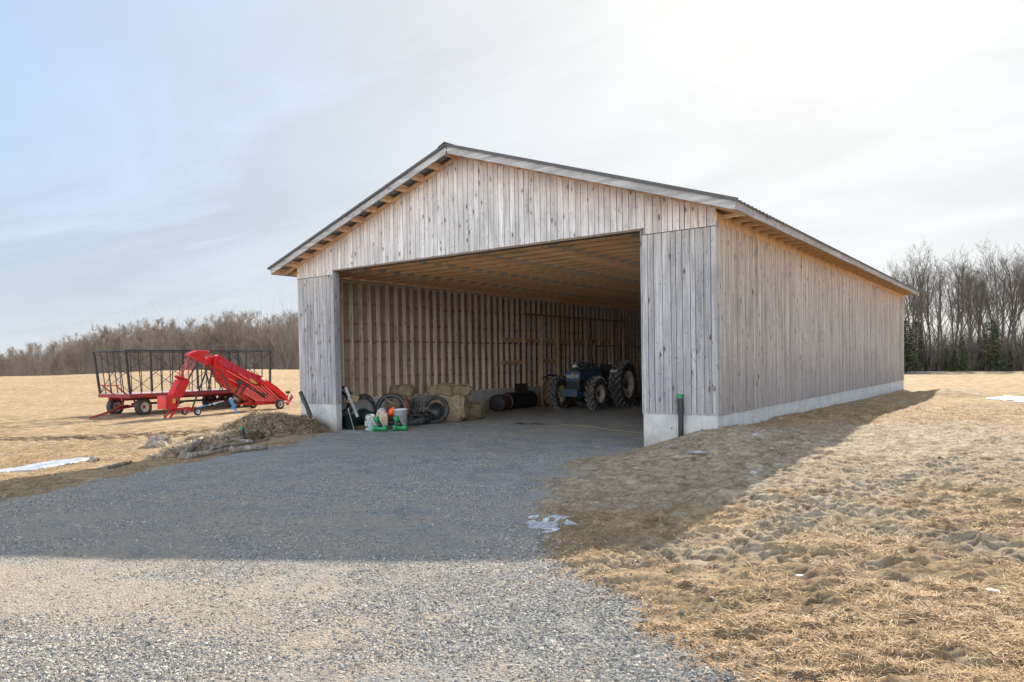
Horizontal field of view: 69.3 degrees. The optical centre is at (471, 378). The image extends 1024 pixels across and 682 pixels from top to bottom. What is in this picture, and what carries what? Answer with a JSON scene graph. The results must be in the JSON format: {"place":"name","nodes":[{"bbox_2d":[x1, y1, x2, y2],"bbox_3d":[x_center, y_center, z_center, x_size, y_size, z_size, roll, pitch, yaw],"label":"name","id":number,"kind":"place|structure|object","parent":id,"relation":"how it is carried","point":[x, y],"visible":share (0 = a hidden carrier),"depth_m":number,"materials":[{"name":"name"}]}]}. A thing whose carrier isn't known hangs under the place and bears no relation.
{"place":"outdoors","nodes":[
{"label":"outdoors","id":0,"kind":"place"},
{"bbox_2d":[0,369,1023,681],"bbox_3d":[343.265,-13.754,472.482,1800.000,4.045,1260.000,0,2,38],"label":"ground","id":1,"kind":"structure","parent":0,"point":[48,413],"depth_m":7.93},
{"bbox_2d":[15,351,34,375],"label":"bare tree","id":2,"kind":"object","parent":1,"relation":"on","point":[25,364],"visible":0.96,"depth_m":233.07,"materials":[{"name":"brown plant"}]},
{"bbox_2d":[0,457,88,472],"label":"ice puddle","id":3,"kind":"object","parent":1,"relation":"on","point":[46,464],"visible":0.91,"depth_m":16.71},
{"bbox_2d":[41,339,66,364],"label":"bare tree","id":4,"kind":"object","parent":1,"relation":"on","point":[53,349],"visible":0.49,"depth_m":237.27,"materials":[{"name":"brown plant"}]},
{"bbox_2d":[51,347,66,374],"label":"bare tree","id":5,"kind":"object","parent":1,"relation":"on","point":[55,360],"visible":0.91,"depth_m":217.88,"materials":[{"name":"brown plant"}]},
{"bbox_2d":[60,341,81,372],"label":"bare tree","id":6,"kind":"object","parent":1,"relation":"on","point":[68,354],"visible":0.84,"depth_m":209.06,"materials":[{"name":"brown plant"}]},
{"bbox_2d":[69,337,91,370],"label":"bare tree","id":7,"kind":"object","parent":1,"relation":"on","point":[80,350],"visible":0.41,"depth_m":204.50,"materials":[{"name":"brown plant"}]},
{"bbox_2d":[70,339,92,373],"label":"bare tree","id":8,"kind":"object","parent":1,"relation":"on","point":[85,355],"visible":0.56,"depth_m":200.38,"materials":[{"name":"brown plant"}]},
{"bbox_2d":[79,335,104,373],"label":"bare tree","id":9,"kind":"object","parent":1,"relation":"on","point":[92,346],"visible":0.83,"depth_m":196.12,"materials":[{"name":"brown plant"}]},
{"bbox_2d":[74,326,110,370],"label":"bare tree","id":10,"kind":"object","parent":1,"relation":"on","point":[100,337],"visible":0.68,"depth_m":201.50,"materials":[{"name":"brown plant"}]},
{"bbox_2d":[96,335,128,372],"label":"bare tree","id":11,"kind":"object","parent":1,"relation":"on","point":[116,343],"visible":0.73,"depth_m":180.78,"materials":[{"name":"brown plant"}]},
{"bbox_2d":[103,460,131,469],"bbox_3d":[-7.389,1.789,15.465,0.119,0.142,0.827,-1,1,13],"label":"log","id":12,"kind":"object","parent":1,"relation":"on","point":[107,467],"visible":0.97,"depth_m":15.38,"materials":[{"name":"grey wood"}]},
{"bbox_2d":[110,322,134,349],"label":"bare tree","id":13,"kind":"object","parent":1,"relation":"on","point":[124,330],"visible":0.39,"depth_m":210.82,"materials":[{"name":"brown plant"}]},
{"bbox_2d":[110,326,136,359],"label":"bare tree","id":14,"kind":"object","parent":1,"relation":"on","point":[124,340],"visible":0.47,"depth_m":181.94,"materials":[{"name":"brown plant"}]},
{"bbox_2d":[112,335,138,371],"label":"bare tree","id":15,"kind":"object","parent":1,"relation":"on","point":[128,344],"visible":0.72,"depth_m":172.70,"materials":[{"name":"brown plant"}]},
{"bbox_2d":[129,321,150,361],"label":"bare tree","id":16,"kind":"object","parent":1,"relation":"on","point":[137,331],"visible":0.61,"depth_m":180.41,"materials":[{"name":"brown plant"}]},
{"bbox_2d":[135,329,157,367],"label":"bare tree","id":17,"kind":"object","parent":1,"relation":"on","point":[146,340],"visible":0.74,"depth_m":168.05,"materials":[{"name":"brown plant"}]},
{"bbox_2d":[0,276,298,375],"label":"undergrowth","id":18,"kind":"object","parent":1,"relation":"on","point":[281,361],"visible":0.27,"depth_m":161.80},
{"bbox_2d":[145,433,172,446],"bbox_3d":[-8.216,1.608,19.520,0.786,0.329,0.615,0,2,38],"label":"boulder","id":19,"kind":"object","parent":1,"relation":"on","point":[159,440],"visible":0.93,"depth_m":19.38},
{"bbox_2d":[151,320,173,354],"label":"bare tree","id":20,"kind":"object","parent":1,"relation":"on","point":[158,333],"visible":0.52,"depth_m":175.00,"materials":[{"name":"brown plant"}]},
{"bbox_2d":[159,328,185,358],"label":"bare tree","id":21,"kind":"object","parent":1,"relation":"on","point":[166,333],"visible":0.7,"depth_m":161.51,"materials":[{"name":"brown plant"}]},
{"bbox_2d":[89,350,270,418],"bbox_3d":[-13.647,0.121,33.977,2.684,2.826,9.284,0,1,35],"label":"hay wagon","id":22,"kind":"object","parent":1,"relation":"on","point":[142,404],"visible":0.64,"depth_m":32.65,"materials":[{"name":"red metal"}]},
{"bbox_2d":[171,327,189,361],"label":"bare tree","id":23,"kind":"object","parent":1,"relation":"on","point":[180,339],"visible":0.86,"depth_m":157.20,"materials":[{"name":"brown plant"}]},
{"bbox_2d":[176,327,194,359],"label":"bare tree","id":24,"kind":"object","parent":1,"relation":"on","point":[183,332],"visible":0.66,"depth_m":157.70,"materials":[{"name":"brown plant"}]},
{"bbox_2d":[183,329,198,368],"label":"bare tree","id":25,"kind":"object","parent":1,"relation":"on","point":[192,345],"visible":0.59,"depth_m":155.65,"materials":[{"name":"brown plant"}]},
{"bbox_2d":[185,322,219,369],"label":"bare tree","id":26,"kind":"object","parent":1,"relation":"on","point":[202,335],"visible":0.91,"depth_m":148.02,"materials":[{"name":"brown plant"}]},
{"bbox_2d":[145,427,261,458],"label":"straw bank","id":27,"kind":"structure","parent":1,"relation":"on","point":[211,439],"depth_m":17.91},
{"bbox_2d":[178,436,204,459],"bbox_3d":[-6.376,1.565,17.070,0.269,0.310,3.157,-1,1,-11],"label":"log","id":28,"kind":"object","parent":27,"relation":"on","point":[189,448],"visible":0.87,"depth_m":16.55,"materials":[{"name":"grey wood"}]},
{"bbox_2d":[186,445,230,457],"bbox_3d":[-5.596,1.569,15.913,0.186,0.181,1.070,0,2,43],"label":"log","id":29,"kind":"object","parent":1,"relation":"on","point":[202,453],"visible":0.89,"depth_m":15.80,"materials":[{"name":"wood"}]},
{"bbox_2d":[209,439,269,449],"bbox_3d":[-5.247,1.469,16.847,0.105,0.093,2.118,-1,1,19],"label":"log","id":30,"kind":"object","parent":29,"relation":"on","point":[228,445],"visible":0.99,"depth_m":16.61,"materials":[{"name":"grey wood"}]},
{"bbox_2d":[206,332,224,355],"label":"bare tree","id":31,"kind":"object","parent":1,"relation":"on","point":[212,343],"visible":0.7,"depth_m":150.36,"materials":[{"name":"brown plant"}]},
{"bbox_2d":[207,324,235,358],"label":"bare tree","id":32,"kind":"object","parent":1,"relation":"on","point":[216,337],"visible":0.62,"depth_m":150.95,"materials":[{"name":"brown plant"}]},
{"bbox_2d":[209,314,236,354],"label":"bare tree","id":33,"kind":"object","parent":1,"relation":"on","point":[216,323],"visible":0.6,"depth_m":154.81,"materials":[{"name":"brown plant"}]},
{"bbox_2d":[157,350,292,417],"bbox_3d":[-10.823,0.150,32.613,2.060,2.819,6.624,0,1,35],"label":"bale elevator","id":34,"kind":"object","parent":1,"relation":"on","point":[251,389],"visible":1,"depth_m":31.93,"materials":[{"name":"red paint"}]},
{"bbox_2d":[200,321,250,360],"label":"bare tree","id":35,"kind":"object","parent":1,"relation":"on","point":[228,331],"visible":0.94,"depth_m":147.47,"materials":[{"name":"brown plant"}]},
{"bbox_2d":[219,323,240,360],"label":"bare tree","id":36,"kind":"object","parent":1,"relation":"on","point":[222,339],"visible":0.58,"depth_m":150.40,"materials":[{"name":"brown plant"}]},
{"bbox_2d":[226,309,254,358],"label":"bare tree","id":37,"kind":"object","parent":1,"relation":"on","point":[246,322],"visible":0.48,"depth_m":167.48,"materials":[{"name":"brown plant"}]},
{"bbox_2d":[229,442,267,452],"bbox_3d":[-4.872,1.514,16.219,0.846,0.200,0.249,-2,1,-30],"label":"log","id":38,"kind":"object","parent":1,"relation":"on","point":[232,449],"visible":0.99,"depth_m":16.17,"materials":[{"name":"grey wood"}]},
{"bbox_2d":[240,319,257,368],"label":"bare tree","id":39,"kind":"object","parent":1,"relation":"on","point":[250,331],"visible":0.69,"depth_m":142.55,"materials":[{"name":"brown plant"}]},
{"bbox_2d":[239,332,259,366],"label":"bare tree","id":40,"kind":"object","parent":1,"relation":"on","point":[250,341],"visible":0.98,"depth_m":141.26,"materials":[{"name":"brown plant"}]},
{"bbox_2d":[245,432,264,439],"bbox_3d":[-5.433,1.441,18.580,0.592,0.230,0.513,-1,1,12],"label":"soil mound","id":41,"kind":"object","parent":1,"relation":"on","point":[256,436],"visible":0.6,"depth_m":18.41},
{"bbox_2d":[249,325,267,368],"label":"bare tree","id":42,"kind":"object","parent":1,"relation":"on","point":[258,327],"visible":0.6,"depth_m":148.91,"materials":[{"name":"brown plant"}]},
{"bbox_2d":[251,328,270,368],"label":"bare tree","id":43,"kind":"object","parent":1,"relation":"on","point":[264,346],"visible":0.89,"depth_m":141.11,"materials":[{"name":"brown plant"}]},
{"bbox_2d":[216,410,329,436],"bbox_3d":[-5.498,1.243,20.271,3.335,0.797,2.987,-1,1,-9],"label":"gravel pile","id":44,"kind":"object","parent":1,"relation":"on","point":[273,423],"visible":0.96,"depth_m":19.68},
{"bbox_2d":[298,391,312,416],"bbox_3d":[-4.664,0.717,20.820,0.456,0.754,0.122,0,1,26],"label":"drain pipe","id":45,"kind":"object","parent":44,"relation":"on","point":[305,403],"visible":0.99,"depth_m":20.77,"materials":[{"name":"black plastic"}]},
{"bbox_2d":[267,324,288,369],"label":"bare tree","id":46,"kind":"object","parent":1,"relation":"on","point":[279,340],"visible":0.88,"depth_m":140.98,"materials":[{"name":"brown plant"}]},
{"bbox_2d":[275,309,298,336],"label":"bare tree","id":47,"kind":"object","parent":1,"relation":"on","point":[288,320],"visible":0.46,"depth_m":149.46,"materials":[{"name":"brown plant"}]},
{"bbox_2d":[344,412,359,429],"bbox_3d":[-3.365,1.194,20.890,0.461,0.480,0.461,0,2,38],"label":"waste bin","id":48,"kind":"object","parent":1,"relation":"on","point":[355,422],"visible":0.91,"depth_m":20.72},
{"bbox_2d":[344,387,358,417],"bbox_3d":[-3.342,0.648,20.659,0.418,0.873,0.074,-1,1,6],"label":"leaning plank","id":49,"kind":"object","parent":48,"relation":"on","point":[351,401],"visible":1,"depth_m":20.64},
{"bbox_2d":[342,408,373,426],"bbox_3d":[-3.289,1.176,21.929,1.331,0.614,0.935,0,2,38],"label":"tarpaulin","id":50,"kind":"object","parent":1,"relation":"on","point":[364,412],"visible":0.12,"depth_m":21.70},
{"bbox_2d":[341,385,354,418],"bbox_3d":[-3.976,0.695,21.851,1.040,1.042,0.397,-1,1,-19],"label":"tyre","id":51,"kind":"object","parent":50,"relation":"on","point":[349,406],"visible":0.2,"depth_m":21.86,"materials":[{"name":"black rubber"}]},
{"bbox_2d":[356,394,375,411],"bbox_3d":[-3.315,0.931,22.589,0.819,0.955,0.044,-1,1,-17],"label":"hose coil","id":52,"kind":"object","parent":1,"relation":"on","point":[366,396],"visible":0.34,"depth_m":22.62,"materials":[{"name":"black plastic"}]},
{"bbox_2d":[372,416,387,431],"bbox_3d":[-2.468,1.217,20.022,0.391,0.417,0.170,-1,1,8],"label":"pipe fitting","id":53,"kind":"object","parent":1,"relation":"on","point":[379,427],"visible":1,"depth_m":19.97,"materials":[{"name":"green plastic"}]},
{"bbox_2d":[376,412,387,425],"bbox_3d":[-2.485,1.177,20.590,0.220,0.475,0.380,-2,1,-27],"label":"paper sack","id":54,"kind":"object","parent":1,"relation":"on","point":[383,417],"visible":0.6,"depth_m":20.44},
{"bbox_2d":[375,393,404,424],"bbox_3d":[-2.391,0.910,22.151,0.960,0.959,0.264,-1,1,7],"label":"tyre","id":55,"kind":"object","parent":1,"relation":"on","point":[389,395],"visible":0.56,"depth_m":22.15,"materials":[{"name":"black rubber"}]},
{"bbox_2d":[393,416,406,430],"bbox_3d":[-1.939,1.205,20.119,0.391,0.417,0.170,-1,1,-4],"label":"pipe fitting","id":56,"kind":"object","parent":1,"relation":"on","point":[399,426],"visible":1,"depth_m":20.06,"materials":[{"name":"green plastic"}]},
{"bbox_2d":[393,408,407,424],"bbox_3d":[-1.983,1.122,20.782,0.431,0.560,0.431,0,2,38],"label":"bucket","id":57,"kind":"object","parent":1,"relation":"on","point":[402,413],"visible":0.62,"depth_m":20.62,"materials":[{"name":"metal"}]},
{"bbox_2d":[387,396,419,420],"bbox_3d":[-2.124,0.938,23.317,1.097,0.960,0.777,-1,1,18],"label":"hay bale","id":58,"kind":"object","parent":1,"relation":"on","point":[395,401],"visible":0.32,"depth_m":23.11},
{"bbox_2d":[389,383,415,396],"bbox_3d":[-2.193,0.340,23.412,0.882,0.531,0.636,0,1,24],"label":"hay bale","id":59,"kind":"object","parent":58,"relation":"on","point":[400,389],"visible":0.87,"depth_m":23.19},
{"bbox_2d":[407,414,425,425],"bbox_3d":[-1.764,1.230,22.096,0.848,0.347,0.848,0,2,38],"label":"tyre","id":60,"kind":"object","parent":1,"relation":"on","point":[421,420],"visible":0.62,"depth_m":21.79,"materials":[{"name":"rubber"}]},
{"bbox_2d":[401,403,433,424],"bbox_3d":[-1.678,1.056,22.714,1.398,0.734,0.990,0,2,38],"label":"scrap heap","id":61,"kind":"object","parent":1,"relation":"on","point":[428,415],"visible":0.35,"depth_m":22.38,"materials":[{"name":"black plastic"}]},
{"bbox_2d":[399,397,428,411],"bbox_3d":[-1.785,0.793,22.505,1.014,0.461,0.241,-1,1,13],"label":"harrow section","id":62,"kind":"object","parent":61,"relation":"on","point":[417,408],"visible":0.66,"depth_m":22.48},
{"bbox_2d":[422,396,448,423],"bbox_3d":[-1.079,0.932,22.378,0.859,0.855,0.266,-1,1,18],"label":"tyre","id":63,"kind":"object","parent":1,"relation":"on","point":[446,405],"visible":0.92,"depth_m":22.28,"materials":[{"name":"rubber"}]},
{"bbox_2d":[427,402,443,419],"bbox_3d":[-1.059,0.989,22.608,0.549,0.542,0.265,-1,1,19],"label":"rubber tub","id":64,"kind":"object","parent":1,"relation":"on","point":[436,409],"visible":0.88,"depth_m":22.66,"materials":[{"name":"black rubber"}]},
{"bbox_2d":[429,393,469,421],"bbox_3d":[-0.673,0.901,23.217,1.338,1.023,0.989,-1,1,14],"label":"hay bale","id":65,"kind":"object","parent":1,"relation":"on","point":[459,409],"visible":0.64,"depth_m":22.84},
{"bbox_2d":[427,384,453,395],"bbox_3d":[-0.968,0.341,23.370,0.949,0.526,0.547,-1,1,20],"label":"hay bale","id":66,"kind":"object","parent":65,"relation":"on","point":[435,389],"visible":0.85,"depth_m":23.17},
{"bbox_2d":[452,383,473,396],"bbox_3d":[-0.281,0.326,23.264,0.788,0.531,0.589,-1,1,4],"label":"hay bale","id":67,"kind":"object","parent":65,"relation":"on","point":[460,389],"visible":0.99,"depth_m":23.05},
{"bbox_2d":[467,400,485,418],"bbox_3d":[-0.039,1.028,23.980,1.027,0.698,0.720,-1,1,-2],"label":"hay bale","id":68,"kind":"object","parent":1,"relation":"on","point":[476,411],"visible":0.57,"depth_m":23.73},
{"bbox_2d":[489,394,512,411],"bbox_3d":[1.127,0.889,27.797,0.633,0.633,0.940,-1,1,22],"label":"steel drum","id":69,"kind":"object","parent":1,"relation":"on","point":[500,402],"visible":1,"depth_m":27.50,"materials":[{"name":"grey metal"}]},
{"bbox_2d":[377,405,643,440],"bbox_3d":[3.251,1.243,24.044,9.288,0.048,13.932,0,2,38],"label":"loose straw","id":70,"kind":"object","parent":1,"relation":"on","point":[557,425],"visible":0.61,"depth_m":21.59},
{"bbox_2d":[0,433,1023,681],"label":"gravel stones","id":71,"kind":"object","parent":1,"relation":"on","point":[658,663],"visible":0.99,"depth_m":5.26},
{"bbox_2d":[0,404,1023,681],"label":"dry grass","id":72,"kind":"structure","parent":1,"relation":"on","point":[956,634],"depth_m":4.85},
{"bbox_2d":[504,383,537,409],"bbox_3d":[1.821,0.678,29.166,0.879,0.957,1.817,0,2,38],"label":"culvert pipe","id":73,"kind":"object","parent":1,"relation":"on","point":[522,396],"visible":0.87,"depth_m":29.07,"materials":[{"name":"black plastic"}]},
{"bbox_2d":[522,514,577,532],"bbox_3d":[0.868,1.549,8.058,0.751,0.098,1.260,-1,1,-17],"label":"ice patch","id":74,"kind":"object","parent":1,"relation":"on","point":[545,520],"visible":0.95,"depth_m":8.00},
{"bbox_2d":[542,376,576,405],"bbox_3d":[3.684,0.512,29.807,1.200,1.234,1.234,-2,2,-38],"label":"hay bale","id":75,"kind":"object","parent":1,"relation":"on","point":[572,402],"visible":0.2,"depth_m":29.66},
{"bbox_2d":[547,340,637,409],"bbox_3d":[4.696,-0.155,28.774,2.316,2.672,3.858,0,1,35],"label":"tractor","id":76,"kind":"object","parent":1,"relation":"on","point":[590,385],"visible":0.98,"depth_m":28.28,"materials":[{"name":"metal"}]},
{"bbox_2d":[267,142,920,446],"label":"barn","id":77,"kind":"structure","parent":1,"relation":"on","point":[487,275],"depth_m":19.16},
{"bbox_2d":[677,394,683,437],"bbox_3d":[4.074,0.792,14.369,0.118,0.994,0.109,0,2,38],"label":"drain pipe","id":78,"kind":"object","parent":1,"relation":"on","point":[680,417],"visible":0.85,"depth_m":14.32,"materials":[{"name":"black plastic"}]},
{"bbox_2d":[886,260,925,329],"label":"tall bare tree","id":79,"kind":"object","parent":1,"relation":"on","point":[905,283],"visible":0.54,"depth_m":83.42,"materials":[{"name":"brown plant"}]},
{"bbox_2d":[892,267,935,348],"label":"tall bare tree","id":80,"kind":"object","parent":1,"relation":"on","point":[915,299],"visible":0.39,"depth_m":80.24,"materials":[{"name":"brown plant"}]},
{"bbox_2d":[904,318,925,372],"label":"spruce","id":81,"kind":"object","parent":1,"relation":"on","point":[907,361],"visible":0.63,"depth_m":74.21,"materials":[{"name":"green plant"}]},
{"bbox_2d":[899,256,933,336],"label":"tall bare tree","id":82,"kind":"object","parent":1,"relation":"on","point":[920,292],"visible":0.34,"depth_m":92.39,"materials":[{"name":"brown plant"}]},
{"bbox_2d":[907,322,933,369],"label":"spruce","id":83,"kind":"object","parent":1,"relation":"on","point":[918,331],"visible":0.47,"depth_m":78.65,"materials":[{"name":"green plant"}]},
{"bbox_2d":[908,258,932,338],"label":"tall bare tree","id":84,"kind":"object","parent":1,"relation":"on","point":[923,287],"visible":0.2,"depth_m":97.99,"materials":[{"name":"brown plant"}]},
{"bbox_2d":[900,240,948,359],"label":"tall bare tree","id":85,"kind":"object","parent":1,"relation":"on","point":[918,264],"visible":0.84,"depth_m":85.58,"materials":[{"name":"brown plant"}]},
{"bbox_2d":[911,256,943,339],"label":"tall bare tree","id":86,"kind":"object","parent":1,"relation":"on","point":[927,282],"visible":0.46,"depth_m":91.88,"materials":[{"name":"brown plant"}]},
{"bbox_2d":[908,256,964,352],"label":"tall bare tree","id":87,"kind":"object","parent":1,"relation":"on","point":[936,304],"visible":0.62,"depth_m":87.72,"materials":[{"name":"brown plant"}]},
{"bbox_2d":[915,258,970,359],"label":"tall bare tree","id":88,"kind":"object","parent":1,"relation":"on","point":[938,312],"visible":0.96,"depth_m":81.86,"materials":[{"name":"brown plant"}]},
{"bbox_2d":[937,263,958,339],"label":"tall bare tree","id":89,"kind":"object","parent":1,"relation":"on","point":[951,318],"visible":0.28,"depth_m":99.69,"materials":[{"name":"brown plant"}]},
{"bbox_2d":[946,350,958,371],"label":"spruce","id":90,"kind":"object","parent":1,"relation":"on","point":[953,359],"visible":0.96,"depth_m":75.45,"materials":[{"name":"green plant"}]},
{"bbox_2d":[942,249,976,345],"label":"tall bare tree","id":91,"kind":"object","parent":1,"relation":"on","point":[958,320],"visible":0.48,"depth_m":94.58,"materials":[{"name":"brown plant"}]},
{"bbox_2d":[953,337,971,371],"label":"spruce","id":92,"kind":"object","parent":1,"relation":"on","point":[962,361],"visible":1,"depth_m":74.05,"materials":[{"name":"green plant"}]},
{"bbox_2d":[904,294,1023,371],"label":"undergrowth","id":93,"kind":"object","parent":1,"relation":"on","point":[1017,352],"visible":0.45,"depth_m":77.62,"materials":[{"name":"brown"}]},
{"bbox_2d":[938,243,996,345],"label":"tall bare tree","id":94,"kind":"object","parent":1,"relation":"on","point":[961,297],"visible":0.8,"depth_m":85.95,"materials":[{"name":"brown plant"}]},
{"bbox_2d":[949,249,992,342],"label":"tall bare tree","id":95,"kind":"object","parent":1,"relation":"on","point":[968,291],"visible":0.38,"depth_m":90.82,"materials":[{"name":"brown plant"}]},
{"bbox_2d":[955,256,998,347],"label":"tall bare tree","id":96,"kind":"object","parent":1,"relation":"on","point":[970,301],"visible":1,"depth_m":81.47,"materials":[{"name":"brown plant"}]},
{"bbox_2d":[976,322,994,370],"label":"spruce","id":97,"kind":"object","parent":1,"relation":"on","point":[985,335],"visible":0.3,"depth_m":80.46,"materials":[{"name":"green plant"}]},
{"bbox_2d":[967,259,1007,336],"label":"tall bare tree","id":98,"kind":"object","parent":1,"relation":"on","point":[999,288],"visible":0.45,"depth_m":89.89,"materials":[{"name":"brown plant"}]},
{"bbox_2d":[959,238,1023,349],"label":"tall bare tree","id":99,"kind":"object","parent":1,"relation":"on","point":[996,297],"visible":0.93,"depth_m":83.78,"materials":[{"name":"brown plant"}]},
{"bbox_2d":[965,252,1023,346],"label":"tall bare tree","id":100,"kind":"object","parent":1,"relation":"on","point":[1009,299],"visible":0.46,"depth_m":89.50,"materials":[{"name":"brown plant"}]},
{"bbox_2d":[980,319,1010,370],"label":"spruce","id":101,"kind":"object","parent":1,"relation":"on","point":[995,363],"visible":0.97,"depth_m":75.81,"materials":[{"name":"green plant"}]},
{"bbox_2d":[972,271,1023,338],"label":"tall bare tree","id":102,"kind":"object","parent":1,"relation":"on","point":[993,302],"visible":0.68,"depth_m":86.39,"materials":[{"name":"brown plant"}]},
{"bbox_2d":[982,254,1020,341],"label":"tall bare tree","id":103,"kind":"object","parent":1,"relation":"on","point":[1001,296],"visible":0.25,"depth_m":93.79,"materials":[{"name":"brown plant"}]},
{"bbox_2d":[985,241,1023,346],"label":"tall bare tree","id":104,"kind":"object","parent":1,"relation":"on","point":[1005,283],"visible":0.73,"depth_m":86.80,"materials":[{"name":"brown plant"}]},
{"bbox_2d":[986,396,1023,402],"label":"snow patch","id":105,"kind":"object","parent":1,"relation":"on","point":[1017,399],"visible":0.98,"depth_m":22.94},
{"bbox_2d":[1003,243,1023,308],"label":"tall bare tree","id":106,"kind":"object","parent":1,"relation":"on","point":[1021,292],"visible":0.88,"depth_m":84.20,"materials":[{"name":"brown plant"}]},
{"bbox_2d":[1003,252,1023,342],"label":"tall bare tree","id":107,"kind":"object","parent":1,"relation":"on","point":[1021,286],"visible":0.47,"depth_m":89.08,"materials":[{"name":"brown plant"}]},
{"bbox_2d":[0,0,1023,371],"label":"sky","id":108,"kind":"structure","parent":0,"point":[162,156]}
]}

